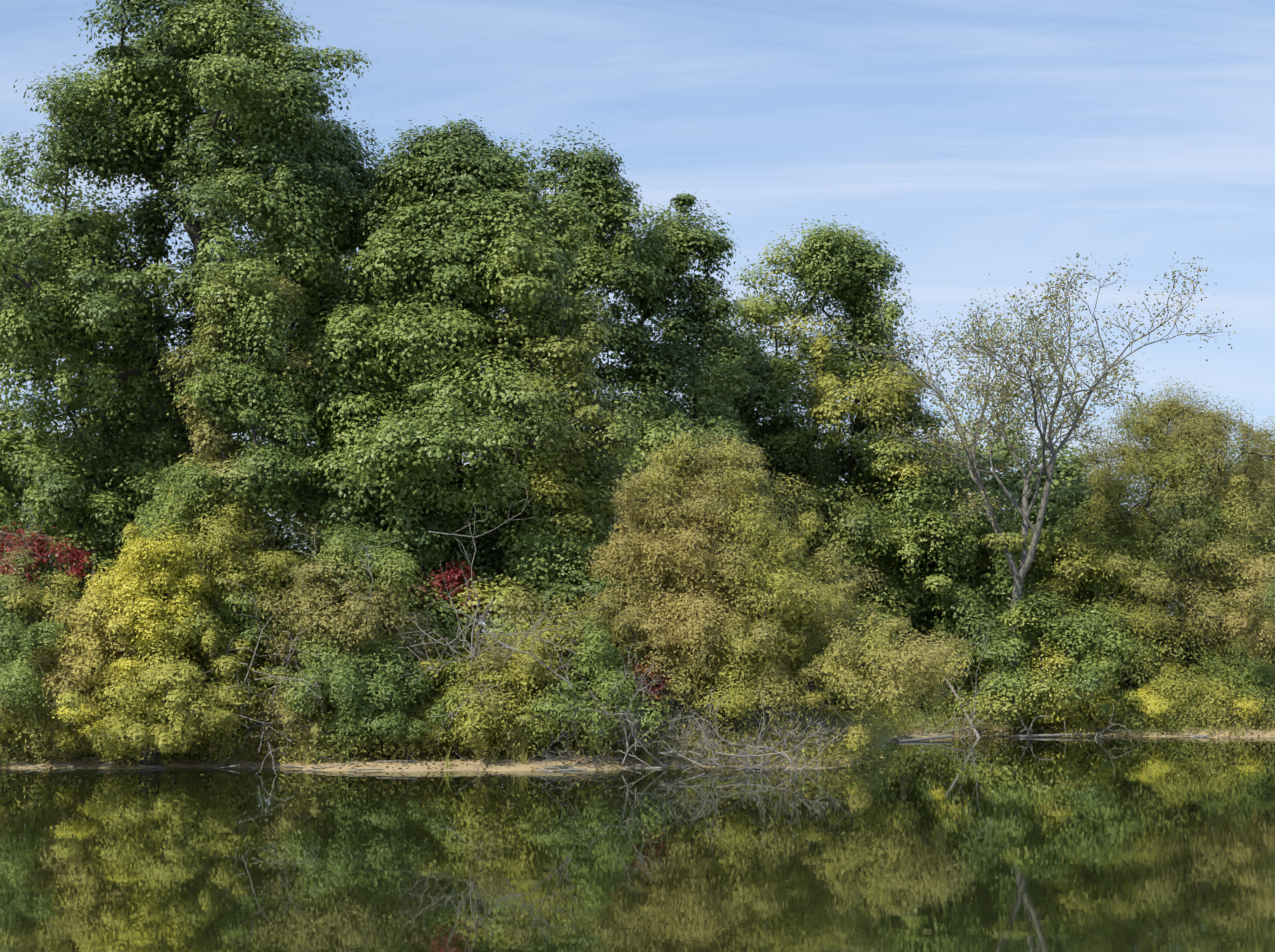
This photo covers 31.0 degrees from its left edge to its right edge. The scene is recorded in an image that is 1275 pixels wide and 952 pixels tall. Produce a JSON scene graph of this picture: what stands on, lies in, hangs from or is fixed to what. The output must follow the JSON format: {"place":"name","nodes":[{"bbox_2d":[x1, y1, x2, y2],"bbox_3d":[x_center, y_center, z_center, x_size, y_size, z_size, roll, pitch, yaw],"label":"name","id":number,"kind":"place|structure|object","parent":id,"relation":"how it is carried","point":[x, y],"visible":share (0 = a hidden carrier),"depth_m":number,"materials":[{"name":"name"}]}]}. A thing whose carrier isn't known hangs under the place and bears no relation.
{"place":"outdoors","nodes":[
{"label":"outdoors","id":0,"kind":"place"},
{"bbox_2d":[0,726,1271,769],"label":"bank litter","id":1,"kind":"object","parent":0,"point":[556,761],"visible":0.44,"depth_m":49.83,"materials":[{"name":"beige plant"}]},
{"bbox_2d":[0,736,1274,951],"bbox_3d":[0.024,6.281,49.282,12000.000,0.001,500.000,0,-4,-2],"label":"pond water","id":2,"kind":"structure","parent":0,"point":[1048,844],"depth_m":28.57,"materials":[{"name":"green liquid"}]},
{"bbox_2d":[10,737,1269,797],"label":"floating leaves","id":3,"kind":"object","parent":2,"relation":"on","point":[648,771],"visible":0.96,"depth_m":48.95,"materials":[{"name":"yellow plant"}]},
{"bbox_2d":[897,735,952,741],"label":"fallen log","id":4,"kind":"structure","parent":2,"relation":"in","point":[919,739],"depth_m":64.20,"materials":[{"name":"grey wood"}]},
{"bbox_2d":[945,678,979,736],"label":"leaning log","id":5,"kind":"object","parent":2,"relation":"in","point":[967,716],"visible":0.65,"depth_m":67.47,"materials":[{"name":"grey wood"}]},
{"bbox_2d":[1014,714,1102,737],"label":"fallen log","id":6,"kind":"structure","parent":2,"relation":"in","point":[1045,735],"depth_m":67.19,"materials":[{"name":"grey wood"}]},
{"bbox_2d":[0,652,1274,771],"bbox_3d":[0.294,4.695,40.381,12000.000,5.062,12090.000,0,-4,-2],"label":"terrain","id":7,"kind":"structure","parent":0,"point":[499,765],"depth_m":50.42,"materials":[{"name":"beige soil"}]},
{"bbox_2d":[0,445,94,694],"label":"tree","id":8,"kind":"object","parent":7,"relation":"on","point":[53,519],"depth_m":85.87,"materials":[{"name":"green plant"}]},
{"bbox_2d":[0,519,98,701],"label":"sumac","id":9,"kind":"object","parent":7,"relation":"on","point":[39,545],"visible":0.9,"depth_m":52.95,"materials":[{"name":"red plant"}]},
{"bbox_2d":[0,546,121,762],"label":"shrub","id":10,"kind":"object","parent":7,"relation":"on","point":[24,628],"visible":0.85,"depth_m":49.76,"materials":[{"name":"green plant"}]},
{"bbox_2d":[0,498,48,573],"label":"dead branches","id":11,"kind":"object","parent":10,"relation":"on","point":[28,530],"visible":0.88,"depth_m":51.80,"materials":[{"name":"grey wood"}]},
{"bbox_2d":[0,181,191,671],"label":"tree","id":12,"kind":"object","parent":7,"relation":"on","point":[9,440],"visible":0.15,"depth_m":57.76,"materials":[{"name":"green plant"}]},
{"bbox_2d":[0,421,220,718],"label":"tree","id":13,"kind":"object","parent":7,"relation":"on","point":[58,479],"visible":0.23,"depth_m":55.53,"materials":[{"name":"green plant"}]},
{"bbox_2d":[23,518,286,766],"bbox_3d":[-10.522,3.689,49.813,5.762,5.458,5.786,0,-4,-2],"label":"yellow shrub","id":14,"kind":"object","parent":7,"relation":"on","point":[123,622],"visible":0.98,"depth_m":49.10,"materials":[{"name":"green plant"}]},
{"bbox_2d":[43,352,267,710],"bbox_3d":[-13.312,1.632,62.960,6.814,10.389,7.108,0,-4,-2],"label":"tree","id":15,"kind":"object","parent":7,"relation":"on","point":[186,441],"visible":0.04,"depth_m":62.40,"materials":[{"name":"green plant"}]},
{"bbox_2d":[0,692,385,764],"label":"ground cover","id":16,"kind":"object","parent":7,"relation":"on","point":[246,752],"visible":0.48,"depth_m":50.07,"materials":[{"name":"green plant"}]},
{"bbox_2d":[89,453,317,755],"bbox_3d":[-10.087,3.081,51.814,5.192,7.180,5.468,3,-5,-32],"label":"yellow green shrub","id":17,"kind":"object","parent":7,"relation":"on","point":[197,491],"visible":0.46,"depth_m":51.15,"materials":[{"name":"green plant"}]},
{"bbox_2d":[0,0,413,663],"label":"tree","id":18,"kind":"object","parent":7,"relation":"on","point":[276,166],"visible":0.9,"depth_m":55.03,"materials":[{"name":"green plant"}]},
{"bbox_2d":[147,256,338,751],"bbox_3d":[-8.972,0.785,53.071,4.465,11.780,4.032,0,-4,-2],"label":"tree","id":19,"kind":"object","parent":7,"relation":"on","point":[263,469],"visible":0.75,"depth_m":52.58,"materials":[{"name":"green plant"}]},
{"bbox_2d":[177,617,340,761],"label":"dead branches","id":20,"kind":"object","parent":7,"relation":"on","point":[264,723],"visible":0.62,"depth_m":49.36,"materials":[{"name":"grey wood"}]},
{"bbox_2d":[225,456,310,677],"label":"tree","id":21,"kind":"object","parent":7,"relation":"on","point":[280,543],"depth_m":85.88,"materials":[{"name":"green plant"}]},
{"bbox_2d":[221,524,445,773],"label":"dead branches","id":22,"kind":"object","parent":7,"relation":"on","point":[274,750],"visible":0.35,"depth_m":49.75,"materials":[{"name":"grey wood"}]},
{"bbox_2d":[240,510,451,758],"bbox_3d":[-6.294,3.617,50.080,4.514,5.792,3.956,0,-4,-2],"label":"olive shrub","id":23,"kind":"object","parent":7,"relation":"on","point":[333,608],"visible":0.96,"depth_m":49.47,"materials":[{"name":"green plant"}]},
{"bbox_2d":[229,160,479,695],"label":"tree","id":24,"kind":"object","parent":7,"relation":"on","point":[298,445],"depth_m":66.17,"materials":[{"name":"green plant"}]},
{"bbox_2d":[226,424,488,730],"bbox_3d":[-6.352,2.600,54.336,7.148,7.931,6.680,0,-4,-2],"label":"tree","id":25,"kind":"object","parent":7,"relation":"on","point":[428,548],"visible":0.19,"depth_m":53.06,"materials":[{"name":"green plant"}]},
{"bbox_2d":[249,510,500,697],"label":"bush","id":26,"kind":"object","parent":7,"relation":"on","point":[291,518],"depth_m":80.10,"materials":[{"name":"green plant"}]},
{"bbox_2d":[398,559,482,741],"bbox_3d":[-4.821,4.202,53.020,2.067,4.610,2.247,3,-5,-35],"label":"sumac","id":27,"kind":"object","parent":7,"relation":"on","point":[455,577],"visible":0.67,"depth_m":52.84,"materials":[{"name":"red plant"}]},
{"bbox_2d":[403,657,505,757],"bbox_3d":[-3.815,5.218,50.227,2.568,2.521,2.025,-3,-6,39],"label":"bright shrub","id":28,"kind":"object","parent":7,"relation":"on","point":[431,672],"visible":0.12,"depth_m":50.01,"materials":[{"name":"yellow plant"}]},
{"bbox_2d":[277,474,637,770],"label":"bare branches","id":29,"kind":"object","parent":7,"relation":"on","point":[472,653],"visible":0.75,"depth_m":49.03,"materials":[{"name":"grey wood"}]},
{"bbox_2d":[282,114,658,663],"bbox_3d":[-4.155,-1.271,54.654,8.671,14.972,8.762,0,-4,-2],"label":"tree","id":30,"kind":"object","parent":7,"relation":"on","point":[453,200],"visible":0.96,"depth_m":53.77,"materials":[{"name":"green plant"}]},
{"bbox_2d":[426,631,556,756],"bbox_3d":[-3.090,4.911,49.990,3.091,3.068,3.706,0,-4,-2],"label":"shrub","id":31,"kind":"object","parent":7,"relation":"on","point":[474,724],"visible":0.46,"depth_m":49.32,"materials":[{"name":"green plant"}]},
{"bbox_2d":[306,699,687,761],"bbox_3d":[-2.902,5.488,50.580,8.776,1.502,4.179,1,-4,-10],"label":"ground cover","id":32,"kind":"object","parent":7,"relation":"on","point":[405,749],"visible":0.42,"depth_m":49.82,"materials":[{"name":"green plant"}]},
{"bbox_2d":[397,452,645,647],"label":"tree","id":33,"kind":"object","parent":7,"relation":"on","point":[487,576],"depth_m":86.61,"materials":[{"name":"green plant"}]},
{"bbox_2d":[396,437,650,706],"bbox_3d":[-2.567,2.818,53.913,6.507,7.448,6.932,0,-4,-2],"label":"tree","id":34,"kind":"object","parent":7,"relation":"on","point":[578,528],"visible":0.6,"depth_m":53.40,"materials":[{"name":"green plant"}]},
{"bbox_2d":[431,580,673,761],"bbox_3d":[-1.755,4.429,50.546,5.202,4.102,5.085,0,-4,-2],"label":"shrub","id":35,"kind":"object","parent":7,"relation":"on","point":[533,674],"visible":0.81,"depth_m":49.52,"materials":[{"name":"green plant"}]},
{"bbox_2d":[472,600,676,769],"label":"dead branches","id":36,"kind":"object","parent":7,"relation":"on","point":[635,729],"visible":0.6,"depth_m":49.40,"materials":[{"name":"grey wood"}]},
{"bbox_2d":[462,122,721,617],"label":"tree","id":37,"kind":"object","parent":7,"relation":"on","point":[592,173],"visible":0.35,"depth_m":65.51,"materials":[{"name":"green plant"}]},
{"bbox_2d":[543,436,681,691],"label":"tree","id":38,"kind":"object","parent":7,"relation":"on","point":[632,557],"depth_m":86.12,"materials":[{"name":"green plant"}]},
{"bbox_2d":[0,713,1246,770],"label":"bank debris","id":39,"kind":"object","parent":7,"relation":"on","point":[524,761],"visible":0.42,"depth_m":49.77,"materials":[{"name":"brown wood"}]},
{"bbox_2d":[611,654,682,754],"bbox_3d":[0.148,5.179,50.949,1.868,2.671,1.518,0,-4,-2],"label":"sumac","id":40,"kind":"object","parent":7,"relation":"on","point":[653,688],"visible":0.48,"depth_m":50.89,"materials":[{"name":"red plant"}]},
{"bbox_2d":[588,191,772,708],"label":"tree","id":41,"kind":"object","parent":7,"relation":"on","point":[708,246],"visible":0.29,"depth_m":68.02,"materials":[{"name":"green plant"}]},
{"bbox_2d":[528,663,854,771],"bbox_3d":[1.088,5.782,49.415,7.049,3.578,4.723,0,-4,-2],"label":"dead branch pile","id":42,"kind":"object","parent":7,"relation":"on","point":[741,755],"visible":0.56,"depth_m":49.31,"materials":[{"name":"grey wood"}]},
{"bbox_2d":[663,330,845,705],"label":"tree","id":43,"kind":"object","parent":7,"relation":"on","point":[757,392],"visible":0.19,"depth_m":72.10,"materials":[{"name":"green plant"}]},
{"bbox_2d":[639,694,901,767],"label":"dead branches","id":44,"kind":"object","parent":7,"relation":"on","point":[808,753],"visible":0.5,"depth_m":50.71,"materials":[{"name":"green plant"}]},
{"bbox_2d":[571,425,982,758],"bbox_3d":[2.919,2.539,51.538,8.700,7.509,6.398,0,-4,-2],"label":"willow bush","id":45,"kind":"object","parent":7,"relation":"on","point":[723,528],"visible":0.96,"depth_m":51.05,"materials":[{"name":"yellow plant"}]},
{"bbox_2d":[709,412,918,696],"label":"tree","id":46,"kind":"object","parent":7,"relation":"on","point":[826,481],"depth_m":83.01,"materials":[{"name":"green plant"}]},
{"bbox_2d":[686,215,1031,704],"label":"tree","id":47,"kind":"object","parent":7,"relation":"on","point":[825,261],"visible":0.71,"depth_m":72.78,"materials":[{"name":"green plant"}]},
{"bbox_2d":[654,615,1130,739],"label":"dead branches","id":48,"kind":"object","parent":7,"relation":"on","point":[964,734],"visible":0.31,"depth_m":66.11,"materials":[{"name":"grey wood"}]},
{"bbox_2d":[792,456,1060,722],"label":"tree","id":49,"kind":"object","parent":7,"relation":"on","point":[967,606],"visible":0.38,"depth_m":71.19,"materials":[{"name":"green plant"}]},
{"bbox_2d":[825,463,1045,708],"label":"tree","id":50,"kind":"object","parent":7,"relation":"on","point":[946,615],"visible":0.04,"depth_m":74.87,"materials":[{"name":"green plant"}]},
{"bbox_2d":[880,417,1076,689],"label":"tree","id":51,"kind":"object","parent":7,"relation":"on","point":[1009,480],"visible":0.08,"depth_m":80.72,"materials":[{"name":"green plant"}]},
{"bbox_2d":[814,252,1235,726],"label":"sparse tree","id":52,"kind":"object","parent":7,"relation":"on","point":[1026,560],"visible":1,"depth_m":68.79,"materials":[{"name":"grey plant"}]},
{"bbox_2d":[933,589,1125,735],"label":"bush","id":53,"kind":"object","parent":7,"relation":"on","point":[1046,660],"visible":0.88,"depth_m":67.71,"materials":[{"name":"green plant"}]},
{"bbox_2d":[829,655,1274,749],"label":"ground cover","id":54,"kind":"object","parent":7,"relation":"on","point":[1132,723],"visible":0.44,"depth_m":68.06,"materials":[{"name":"green plant"}]},
{"bbox_2d":[925,421,1178,664],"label":"tree","id":55,"kind":"object","parent":7,"relation":"on","point":[1060,470],"visible":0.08,"depth_m":83.27,"materials":[{"name":"green plant"}]},
{"bbox_2d":[994,666,1113,726],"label":"shrub","id":56,"kind":"object","parent":7,"relation":"on","point":[1104,709],"visible":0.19,"depth_m":68.12,"materials":[{"name":"green plant"}]},
{"bbox_2d":[925,472,1211,721],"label":"bush","id":57,"kind":"object","parent":7,"relation":"on","point":[1055,544],"visible":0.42,"depth_m":71.73,"materials":[{"name":"green plant"}]},
{"bbox_2d":[985,368,1274,725],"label":"willow tree","id":58,"kind":"object","parent":7,"relation":"on","point":[1199,429],"visible":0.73,"depth_m":71.02,"materials":[{"name":"green plant"}]},
{"bbox_2d":[1055,450,1274,687],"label":"tree","id":59,"kind":"object","parent":7,"relation":"on","point":[1194,563],"visible":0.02,"depth_m":79.62,"materials":[{"name":"green plant"}]},
{"bbox_2d":[1096,662,1270,726],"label":"shrub","id":60,"kind":"object","parent":7,"relation":"on","point":[1152,704],"visible":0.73,"depth_m":68.66,"materials":[{"name":"yellow plant"}]},
{"bbox_2d":[1133,424,1274,692],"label":"tree","id":61,"kind":"object","parent":7,"relation":"on","point":[1263,521],"visible":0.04,"depth_m":79.01,"materials":[{"name":"green plant"}]},
{"bbox_2d":[1178,637,1274,722],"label":"shrub","id":62,"kind":"object","parent":7,"relation":"on","point":[1259,672],"visible":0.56,"depth_m":69.73,"materials":[{"name":"green plant"}]},
{"bbox_2d":[0,0,1274,647],"label":"sky","id":63,"kind":"structure","parent":0,"point":[1006,140],"materials":[{"name":"blue"}]}
]}

